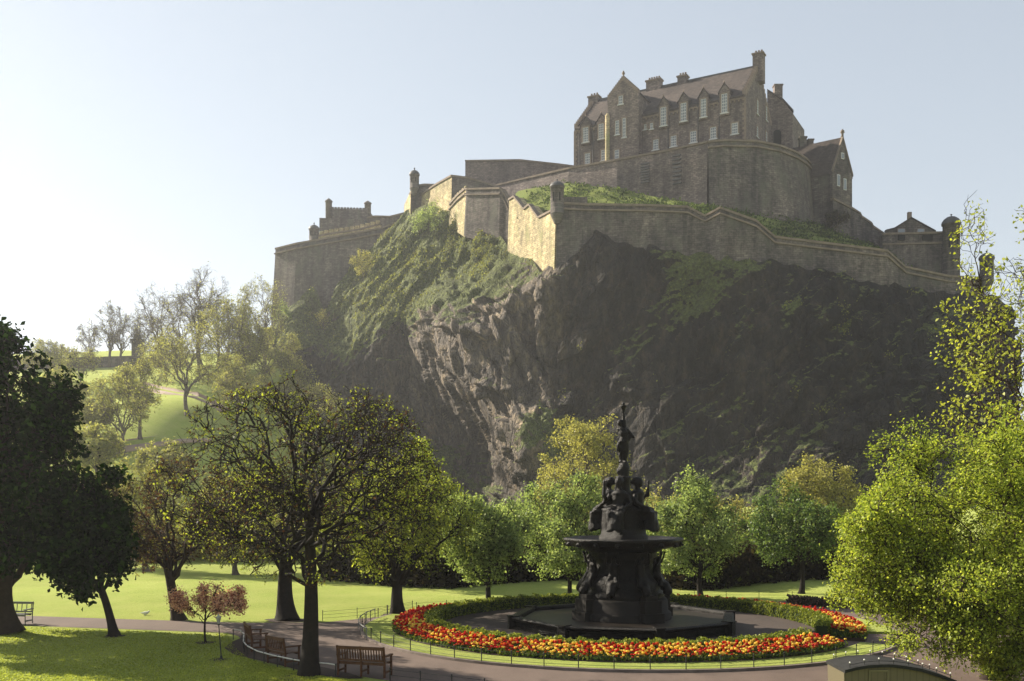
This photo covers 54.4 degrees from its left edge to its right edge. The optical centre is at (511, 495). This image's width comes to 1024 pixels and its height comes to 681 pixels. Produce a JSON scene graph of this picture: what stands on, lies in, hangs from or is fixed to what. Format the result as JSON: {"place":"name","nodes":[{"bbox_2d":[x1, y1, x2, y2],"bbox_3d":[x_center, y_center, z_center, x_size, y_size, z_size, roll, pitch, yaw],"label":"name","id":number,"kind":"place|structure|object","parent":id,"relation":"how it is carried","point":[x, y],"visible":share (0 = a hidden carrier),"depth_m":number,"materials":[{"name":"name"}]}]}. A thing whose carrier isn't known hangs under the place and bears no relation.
{"place":"outdoors","nodes":[
{"label":"outdoors","id":0,"kind":"place"},
{"bbox_2d":[88,436,210,453],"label":"hill path","id":1,"kind":"structure","parent":0,"point":[128,448],"depth_m":149.94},
{"bbox_2d":[145,382,227,412],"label":"hill path","id":2,"kind":"structure","parent":0,"point":[197,394],"depth_m":185.03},
{"bbox_2d":[0,350,1021,680],"bbox_3d":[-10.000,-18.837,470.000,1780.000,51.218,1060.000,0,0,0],"label":"ground","id":3,"kind":"structure","parent":0,"point":[136,596],"depth_m":59.87,"materials":[{"name":"green plant"}]},
{"bbox_2d":[19,337,78,370],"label":"hillside tree","id":4,"kind":"object","parent":3,"relation":"on","point":[51,352],"visible":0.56,"depth_m":196.05,"materials":[{"name":"green plant"}]},
{"bbox_2d":[0,314,110,634],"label":"chestnut tree","id":5,"kind":"object","parent":3,"relation":"on","point":[40,430],"visible":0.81,"depth_m":39.41,"materials":[{"name":"green plant"}]},
{"bbox_2d":[23,367,93,412],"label":"hillside tree","id":6,"kind":"object","parent":3,"relation":"on","point":[82,390],"visible":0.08,"depth_m":147.78,"materials":[{"name":"green plant"}]},
{"bbox_2d":[11,356,130,369],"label":"ridge wall","id":7,"kind":"structure","parent":3,"relation":"on","point":[114,362],"depth_m":233.80,"materials":[{"name":"stone"}]},
{"bbox_2d":[55,345,102,383],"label":"hillside tree","id":8,"kind":"object","parent":3,"relation":"on","point":[90,358],"visible":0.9,"depth_m":191.42,"materials":[{"name":"green plant"}]},
{"bbox_2d":[75,318,102,354],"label":"hillside tree","id":9,"kind":"object","parent":3,"relation":"on","point":[81,341],"visible":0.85,"depth_m":234.36,"materials":[{"name":"grey plant"}]},
{"bbox_2d":[75,394,117,429],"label":"hillside tree","id":10,"kind":"object","parent":3,"relation":"on","point":[87,415],"visible":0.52,"depth_m":141.11,"materials":[{"name":"green plant"}]},
{"bbox_2d":[67,420,131,472],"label":"hillside tree","id":11,"kind":"object","parent":3,"relation":"on","point":[108,450],"visible":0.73,"depth_m":118.75,"materials":[{"name":"green plant"}]},
{"bbox_2d":[92,299,129,366],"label":"hillside tree","id":12,"kind":"object","parent":3,"relation":"on","point":[109,346],"visible":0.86,"depth_m":233.54,"materials":[{"name":"grey plant"}]},
{"bbox_2d":[99,306,137,366],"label":"hillside tree","id":13,"kind":"object","parent":3,"relation":"on","point":[126,322],"visible":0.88,"depth_m":232.61,"materials":[{"name":"grey plant"}]},
{"bbox_2d":[87,365,159,455],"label":"hillside tree","id":14,"kind":"object","parent":3,"relation":"on","point":[127,404],"visible":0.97,"depth_m":139.65,"materials":[{"name":"green plant"}]},
{"bbox_2d":[109,353,166,439],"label":"hillside tree","id":15,"kind":"object","parent":3,"relation":"on","point":[141,368],"visible":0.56,"depth_m":149.63,"materials":[{"name":"green plant"}]},
{"bbox_2d":[125,313,156,358],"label":"hillside tree","id":16,"kind":"object","parent":3,"relation":"on","point":[140,337],"visible":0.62,"depth_m":231.13,"materials":[{"name":"grey plant"}]},
{"bbox_2d":[109,453,185,571],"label":"pale tree","id":17,"kind":"object","parent":3,"relation":"on","point":[146,469],"visible":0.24,"depth_m":73.50,"materials":[{"name":"green plant"}]},
{"bbox_2d":[127,281,189,366],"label":"hillside tree","id":18,"kind":"object","parent":3,"relation":"on","point":[157,325],"visible":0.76,"depth_m":225.02,"materials":[{"name":"grey plant"}]},
{"bbox_2d":[128,436,191,495],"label":"hillside tree","id":19,"kind":"object","parent":3,"relation":"on","point":[143,454],"visible":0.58,"depth_m":125.82,"materials":[{"name":"green plant"}]},
{"bbox_2d":[135,335,200,380],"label":"hillside tree","id":20,"kind":"object","parent":3,"relation":"on","point":[143,346],"visible":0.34,"depth_m":198.47,"materials":[{"name":"green plant"}]},
{"bbox_2d":[102,452,254,620],"bbox_3d":[-15.364,1.916,45.422,6.886,7.789,6.597,0,0,0],"label":"tree","id":21,"kind":"object","parent":3,"relation":"on","point":[168,560],"visible":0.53,"depth_m":45.02,"materials":[{"name":"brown plant"}]},
{"bbox_2d":[154,293,204,365],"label":"hillside tree","id":22,"kind":"object","parent":3,"relation":"on","point":[169,314],"visible":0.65,"depth_m":212.56,"materials":[{"name":"grey plant"}]},
{"bbox_2d":[0,627,365,680],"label":"lawn","id":23,"kind":"structure","parent":3,"relation":"on","point":[257,674],"depth_m":33.78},
{"bbox_2d":[142,322,235,415],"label":"hillside tree","id":24,"kind":"object","parent":3,"relation":"on","point":[197,344],"visible":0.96,"depth_m":167.64,"materials":[{"name":"green plant"}]},
{"bbox_2d":[170,261,228,367],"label":"hillside tree","id":25,"kind":"object","parent":3,"relation":"on","point":[198,285],"visible":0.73,"depth_m":211.90,"materials":[{"name":"grey plant"}]},
{"bbox_2d":[190,288,241,366],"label":"hillside tree","id":26,"kind":"object","parent":3,"relation":"on","point":[222,318],"visible":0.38,"depth_m":212.38,"materials":[{"name":"green plant"}]},
{"bbox_2d":[183,292,260,376],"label":"hillside tree","id":27,"kind":"object","parent":3,"relation":"on","point":[245,332],"visible":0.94,"depth_m":201.46,"materials":[{"name":"green plant"}]},
{"bbox_2d":[135,514,327,562],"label":"thicket","id":28,"kind":"object","parent":3,"relation":"on","point":[198,552],"visible":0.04,"depth_m":85.34,"materials":[{"name":"green plant"}]},
{"bbox_2d":[182,461,281,574],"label":"pale tree","id":29,"kind":"object","parent":3,"relation":"on","point":[235,570],"visible":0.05,"depth_m":71.43,"materials":[{"name":"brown plant"}]},
{"bbox_2d":[207,352,265,421],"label":"hillside tree","id":30,"kind":"object","parent":3,"relation":"on","point":[228,382],"visible":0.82,"depth_m":181.09,"materials":[{"name":"green plant"}]},
{"bbox_2d":[217,315,269,376],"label":"hillside tree","id":31,"kind":"object","parent":3,"relation":"on","point":[257,332],"visible":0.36,"depth_m":210.21,"materials":[{"name":"green plant"}]},
{"bbox_2d":[235,272,289,366],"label":"hillside tree","id":32,"kind":"object","parent":3,"relation":"on","point":[274,299],"visible":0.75,"depth_m":238.81,"materials":[{"name":"green plant"}]},
{"bbox_2d":[231,325,302,379],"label":"hillside tree","id":33,"kind":"object","parent":3,"relation":"on","point":[295,342],"visible":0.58,"depth_m":214.09,"materials":[{"name":"green plant"}]},
{"bbox_2d":[249,350,318,420],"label":"hillside tree","id":34,"kind":"object","parent":3,"relation":"on","point":[300,369],"visible":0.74,"depth_m":209.27,"materials":[{"name":"green plant"}]},
{"bbox_2d":[264,618,303,622],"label":"soil","id":35,"kind":"structure","parent":3,"relation":"on","point":[290,620],"depth_m":45.03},
{"bbox_2d":[189,427,385,620],"bbox_3d":[-10.112,1.341,45.463,7.720,9.108,6.890,0,0,21],"label":"thick trunk tree","id":36,"kind":"object","parent":35,"relation":"on","point":[285,608],"visible":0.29,"depth_m":45.19,"materials":[{"name":"green plant"}]},
{"bbox_2d":[225,638,362,678],"bbox_3d":[-8.404,5.640,34.822,1.810,0.001,10.931,0,0,-34],"label":"soil bed","id":37,"kind":"object","parent":3,"relation":"on","point":[238,645],"visible":0.6,"depth_m":34.28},
{"bbox_2d":[265,634,300,666],"bbox_3d":[-7.697,5.165,33.394,0.694,0.968,1.200,0,0,-44],"label":"park bench","id":38,"kind":"object","parent":37,"relation":"on","point":[281,651],"visible":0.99,"depth_m":33.16,"materials":[{"name":"brown wood"}]},
{"bbox_2d":[233,629,336,675],"bbox_3d":[-8.634,5.450,34.876,1.192,0.420,9.810,0,0,-33],"label":"curved rail","id":39,"kind":"object","parent":37,"relation":"on","point":[254,649],"visible":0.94,"depth_m":33.45,"materials":[{"name":"metal"}]},
{"bbox_2d":[290,380,346,452],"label":"hillside tree","id":40,"kind":"object","parent":3,"relation":"on","point":[317,390],"visible":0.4,"depth_m":216.92,"materials":[{"name":"green plant"}]},
{"bbox_2d":[304,454,392,581],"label":"pale tree","id":41,"kind":"object","parent":3,"relation":"on","point":[324,529],"visible":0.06,"depth_m":65.64,"materials":[{"name":"green plant"}]},
{"bbox_2d":[371,436,463,586],"bbox_3d":[-5.838,0.939,61.937,5.992,9.794,6.827,0,0,0],"label":"lime tree","id":42,"kind":"object","parent":3,"relation":"on","point":[447,478],"visible":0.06,"depth_m":61.55,"materials":[{"name":"green plant"}]},
{"bbox_2d":[436,490,538,598],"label":"fresh green tree","id":43,"kind":"object","parent":3,"relation":"on","point":[499,539],"visible":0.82,"depth_m":49.30,"materials":[{"name":"green plant"}]},
{"bbox_2d":[527,483,588,522],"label":"pale tree","id":44,"kind":"object","parent":3,"relation":"on","point":[543,488],"visible":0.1,"depth_m":91.61,"materials":[{"name":"green plant"}]},
{"bbox_2d":[519,467,602,593],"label":"fresh green tree","id":45,"kind":"object","parent":3,"relation":"on","point":[561,556],"visible":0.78,"depth_m":52.71,"materials":[{"name":"green plant"}]},
{"bbox_2d":[534,413,636,523],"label":"pale tree","id":46,"kind":"object","parent":3,"relation":"on","point":[581,440],"visible":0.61,"depth_m":96.68,"materials":[{"name":"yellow plant"}]},
{"bbox_2d":[319,536,853,590],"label":"undergrowth","id":47,"kind":"object","parent":3,"relation":"on","point":[744,568],"visible":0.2,"depth_m":63.16,"materials":[{"name":"green plant"}]},
{"bbox_2d":[361,614,896,672],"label":"kerb","id":48,"kind":"structure","parent":3,"relation":"on","point":[363,634],"depth_m":32.54,"materials":[{"name":"stone"}]},
{"bbox_2d":[258,205,1023,512],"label":"castle rock","id":49,"kind":"object","parent":3,"relation":"on","point":[510,347],"visible":0.63,"depth_m":195.28,"materials":[{"name":"stone"}]},
{"bbox_2d":[271,222,395,325],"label":"bastion","id":50,"kind":"object","parent":49,"relation":"on","point":[322,265],"visible":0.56,"depth_m":267.35,"materials":[{"name":"stone"}]},
{"bbox_2d":[318,220,381,238],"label":"curving rampart","id":51,"kind":"object","parent":50,"relation":"on","point":[341,231],"visible":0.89,"depth_m":275.21,"materials":[{"name":"stone"}]},
{"bbox_2d":[319,198,372,230],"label":"gatehouse","id":52,"kind":"object","parent":49,"relation":"on","point":[335,218],"visible":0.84,"depth_m":290.18,"materials":[{"name":"stone"}]},
{"bbox_2d":[348,246,374,280],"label":"rock shrub","id":53,"kind":"object","parent":49,"relation":"on","point":[356,261],"visible":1,"depth_m":255.87,"materials":[{"name":"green plant"}]},
{"bbox_2d":[367,212,403,226],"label":"wall","id":54,"kind":"structure","parent":49,"relation":"on","point":[385,220],"depth_m":282.31,"materials":[{"name":"stone"}]},
{"bbox_2d":[408,208,429,235],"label":"rock shrub","id":55,"kind":"object","parent":49,"relation":"on","point":[419,225],"visible":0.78,"depth_m":249.71,"materials":[{"name":"green plant"}]},
{"bbox_2d":[409,183,432,213],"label":"turret wall","id":56,"kind":"structure","parent":49,"relation":"on","point":[416,201],"depth_m":259.48,"materials":[{"name":"stone"}]},
{"bbox_2d":[409,167,419,195],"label":"sentry turret","id":57,"kind":"object","parent":56,"relation":"on","point":[414,174],"visible":1,"depth_m":258.01,"materials":[{"name":"stone"}]},
{"bbox_2d":[418,198,448,232],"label":"rock shrub","id":58,"kind":"object","parent":49,"relation":"on","point":[431,216],"visible":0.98,"depth_m":245.36,"materials":[{"name":"green plant"}]},
{"bbox_2d":[421,175,451,211],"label":"rampart","id":59,"kind":"object","parent":49,"relation":"on","point":[441,190],"visible":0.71,"depth_m":250.14,"materials":[{"name":"stone"}]},
{"bbox_2d":[448,186,466,236],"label":"battlemented rampart","id":60,"kind":"object","parent":49,"relation":"on","point":[456,208],"visible":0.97,"depth_m":238.64,"materials":[{"name":"stone"}]},
{"bbox_2d":[451,175,497,199],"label":"back rampart","id":61,"kind":"object","parent":49,"relation":"on","point":[459,183],"visible":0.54,"depth_m":243.69,"materials":[{"name":"stone"}]},
{"bbox_2d":[464,187,509,245],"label":"square bastion","id":62,"kind":"object","parent":49,"relation":"on","point":[486,210],"visible":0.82,"depth_m":230.72,"materials":[{"name":"stone"}]},
{"bbox_2d":[507,195,556,271],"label":"zigzag rampart","id":63,"kind":"object","parent":49,"relation":"on","point":[532,230],"visible":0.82,"depth_m":213.29,"materials":[{"name":"stone"}]},
{"bbox_2d":[550,179,564,223],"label":"corner turret","id":64,"kind":"object","parent":63,"relation":"attached to","point":[557,187],"visible":1,"depth_m":201.52,"materials":[{"name":"stone"}]},
{"bbox_2d":[267,203,1003,491],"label":"crag vegetation","id":65,"kind":"object","parent":49,"relation":"on","point":[435,257],"visible":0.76,"depth_m":241.36,"materials":[{"name":"green plant"}]},
{"bbox_2d":[556,197,983,295],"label":"rampart","id":66,"kind":"object","parent":49,"relation":"on","point":[719,233],"visible":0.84,"depth_m":199.43,"materials":[{"name":"stone"}]},
{"bbox_2d":[978,250,994,290],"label":"turret","id":67,"kind":"object","parent":66,"relation":"on","point":[982,272],"visible":0.72,"depth_m":208.98,"materials":[{"name":"stone"}]},
{"bbox_2d":[644,463,747,594],"bbox_3d":[9.803,1.895,54.813,6.106,7.756,6.243,0,0,20],"label":"fresh green tree","id":68,"kind":"object","parent":3,"relation":"on","point":[695,497],"visible":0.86,"depth_m":53.73,"materials":[{"name":"green plant"}]},
{"bbox_2d":[716,494,762,545],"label":"pale tree","id":69,"kind":"object","parent":3,"relation":"on","point":[738,506],"visible":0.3,"depth_m":79.37,"materials":[{"name":"green plant"}]},
{"bbox_2d":[734,474,845,593],"bbox_3d":[16.131,2.239,57.342,7.149,7.036,6.315,0,0,29],"label":"dark green tree","id":70,"kind":"object","parent":3,"relation":"on","point":[800,521],"visible":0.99,"depth_m":56.48,"materials":[{"name":"green plant"}]},
{"bbox_2d":[786,593,853,608],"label":"bedding plants","id":71,"kind":"object","parent":3,"relation":"on","point":[806,600],"visible":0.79,"depth_m":51.04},
{"bbox_2d":[777,447,866,526],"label":"pale tree","id":72,"kind":"object","parent":3,"relation":"on","point":[828,490],"visible":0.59,"depth_m":83.32,"materials":[{"name":"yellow plant"}]},
{"bbox_2d":[826,650,956,680],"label":"kiosk","id":73,"kind":"object","parent":3,"relation":"on","point":[870,667],"visible":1,"depth_m":22.00,"materials":[{"name":"grey wood"}]},
{"bbox_2d":[819,394,1023,680],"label":"lime tree","id":74,"kind":"object","parent":3,"relation":"on","point":[964,596],"visible":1,"depth_m":28.27,"materials":[{"name":"green plant"}]},
{"bbox_2d":[924,190,1023,520],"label":"sparse tree","id":75,"kind":"object","parent":3,"relation":"on","point":[989,376],"visible":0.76,"depth_m":40.44,"materials":[{"name":"green plant"}]},
{"bbox_2d":[0,0,1023,418],"label":"sky","id":76,"kind":"structure","parent":0,"point":[142,142],"materials":[{"name":"blue"}]},
{"bbox_2d":[465,159,573,184],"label":"store block","id":77,"kind":"structure","parent":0,"point":[493,171],"depth_m":259.76,"materials":[{"name":"stone"}]},
{"bbox_2d":[18,601,1023,680],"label":"path","id":78,"kind":"structure","parent":0,"point":[332,634],"depth_m":33.72,"materials":[{"name":"asphalt"}]},
{"bbox_2d":[243,622,267,651],"bbox_3d":[-9.428,5.165,36.585,0.694,0.968,1.300,0,0,-24],"label":"park bench","id":79,"kind":"object","parent":78,"relation":"on","point":[250,635],"visible":0.98,"depth_m":36.41,"materials":[{"name":"brown wood"}]},
{"bbox_2d":[336,645,392,677],"bbox_3d":[-4.644,5.165,31.297,1.670,0.968,0.694,0,0,17],"label":"park bench","id":80,"kind":"object","parent":78,"relation":"on","point":[345,660],"visible":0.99,"depth_m":31.06,"materials":[{"name":"brown wood"}]},
{"bbox_2d":[395,632,846,662],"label":"flower bed soil","id":81,"kind":"structure","parent":78,"relation":"on","point":[628,661],"depth_m":33.93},
{"bbox_2d":[423,593,812,652],"bbox_3d":[2.383,5.299,41.754,11.845,0.828,17.304,0,0,-28],"label":"box hedge","id":82,"kind":"object","parent":81,"relation":"on","point":[439,615],"visible":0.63,"depth_m":40.80,"materials":[{"name":"green plant"}]},
{"bbox_2d":[391,593,867,657],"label":"tulips","id":83,"kind":"object","parent":81,"relation":"on","point":[410,621],"visible":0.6,"depth_m":35.48,"materials":[{"name":"red plant"}]},
{"bbox_2d":[391,621,867,662],"bbox_3d":[5.172,5.446,42.273,19.952,0.382,18.284,0,0,-27],"label":"bedding foliage","id":84,"kind":"object","parent":81,"relation":"on","point":[653,659],"visible":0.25,"depth_m":34.27,"materials":[{"name":"green plant"}]},
{"bbox_2d":[364,614,890,668],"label":"grass verge","id":85,"kind":"object","parent":78,"relation":"on","point":[383,625],"depth_m":33.95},
{"bbox_2d":[362,601,894,669],"bbox_3d":[1.815,5.341,38.113,22.382,0.458,10.934,0,0,32],"label":"wire fence","id":86,"kind":"object","parent":85,"relation":"on","point":[650,657],"visible":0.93,"depth_m":32.91,"materials":[{"name":"metal"}]},
{"bbox_2d":[830,634,866,641],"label":"flower bed soil","id":87,"kind":"structure","parent":78,"relation":"on","point":[860,639],"depth_m":38.77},
{"bbox_2d":[670,593,832,637],"bbox_3d":[10.584,5.308,46.150,4.110,0.782,14.203,0,0,-28],"label":"box hedge","id":88,"kind":"object","parent":87,"relation":"on","point":[819,621],"visible":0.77,"depth_m":46.89,"materials":[{"name":"green plant"}]},
{"bbox_2d":[842,615,894,633],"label":"grass verge","id":89,"kind":"object","parent":78,"relation":"on","point":[877,630],"depth_m":41.30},
{"bbox_2d":[963,633,1023,680],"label":"leafy shrub","id":90,"kind":"object","parent":78,"relation":"on","point":[1009,666],"visible":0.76,"depth_m":29.23,"materials":[{"name":"green plant"}]},
{"bbox_2d":[516,183,700,212],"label":"grass terrace","id":91,"kind":"structure","parent":0,"point":[525,195],"depth_m":217.90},
{"bbox_2d":[494,141,707,204],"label":"sloping upper rampart","id":92,"kind":"object","parent":91,"relation":"on","point":[676,172],"visible":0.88,"depth_m":216.49,"materials":[{"name":"stone"}]},
{"bbox_2d":[445,608,815,641],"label":"ring paving","id":93,"kind":"structure","parent":0,"point":[751,624],"depth_m":43.87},
{"bbox_2d":[507,402,736,641],"bbox_3d":[4.810,0.810,43.000,9.540,9.700,9.540,0,0,-33],"label":"fountain","id":94,"kind":"object","parent":93,"relation":"on","point":[623,588],"visible":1,"depth_m":41.72,"materials":[{"name":"metal"}]},
{"bbox_2d":[702,210,872,246],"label":"grass terrace","id":95,"kind":"structure","parent":0,"point":[795,231],"depth_m":210.21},
{"bbox_2d":[517,179,912,266],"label":"terrace vegetation","id":96,"kind":"object","parent":95,"relation":"on","point":[702,207],"visible":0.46,"depth_m":211.72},
{"bbox_2d":[707,139,813,222],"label":"great bastion","id":97,"kind":"object","parent":95,"relation":"on","point":[756,177],"visible":0.85,"depth_m":212.67,"materials":[{"name":"stone"}]},
{"bbox_2d":[574,49,803,165],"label":"great hall","id":98,"kind":"structure","parent":97,"relation":"on","point":[626,117],"depth_m":225.62,"materials":[{"name":"stone"}]},
{"bbox_2d":[791,129,852,225],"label":"gabled house","id":99,"kind":"structure","parent":95,"relation":"on","point":[832,175],"depth_m":225.86,"materials":[{"name":"stone"}]},
{"bbox_2d":[820,209,850,231],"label":"rock shrub","id":100,"kind":"object","parent":95,"relation":"on","point":[835,217],"visible":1,"depth_m":213.36,"materials":[{"name":"grey plant"}]},
{"bbox_2d":[830,198,883,245],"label":"stepped wall","id":101,"kind":"structure","parent":95,"relation":"on","point":[860,226],"depth_m":226.26,"materials":[{"name":"stone"}]},
{"bbox_2d":[884,212,935,232],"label":"barrack","id":102,"kind":"structure","parent":95,"relation":"on","point":[910,224],"depth_m":224.00,"materials":[{"name":"stone"}]},
{"bbox_2d":[880,231,941,272],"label":"battery","id":103,"kind":"object","parent":95,"relation":"on","point":[921,250],"visible":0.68,"depth_m":215.27,"materials":[{"name":"stone"}]},
{"bbox_2d":[941,214,960,274],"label":"turret","id":104,"kind":"object","parent":103,"relation":"on","point":[949,263],"visible":0.86,"depth_m":212.17,"materials":[{"name":"stone"}]},
{"label":"soil","id":105,"kind":"structure","parent":0,"visible":0},
{"bbox_2d":[164,579,250,642],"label":"copper sapling","id":106,"kind":"object","parent":105,"relation":"on","point":[218,603],"visible":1,"depth_m":38.00,"materials":[{"name":"red plant"}]},
{"label":"soil","id":107,"kind":"structure","parent":0,"visible":0},
{"bbox_2d":[328,446,487,613],"bbox_3d":[-4.824,1.610,47.469,7.446,8.397,6.688,0,0,0],"label":"yellow green tree","id":108,"kind":"object","parent":107,"relation":"on","point":[426,535],"visible":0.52,"depth_m":46.57,"materials":[{"name":"green plant"}]},
{"label":"soil","id":109,"kind":"structure","parent":0,"visible":0},
{"bbox_2d":[9,462,142,636],"bbox_3d":[-17.471,2.204,40.069,5.015,7.225,5.031,0,0,-31],"label":"leaning tree","id":110,"kind":"object","parent":109,"relation":"on","point":[89,546],"visible":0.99,"depth_m":39.16,"materials":[{"name":"green plant"}]},
{"label":"soil","id":111,"kind":"structure","parent":0,"visible":0},
{"bbox_2d":[147,369,444,676],"bbox_3d":[-6.519,0.960,31.473,8.798,9.684,8.521,0,0,25],"label":"budding tree","id":112,"kind":"object","parent":111,"relation":"on","point":[280,487],"visible":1,"depth_m":30.54,"materials":[{"name":"green plant"}]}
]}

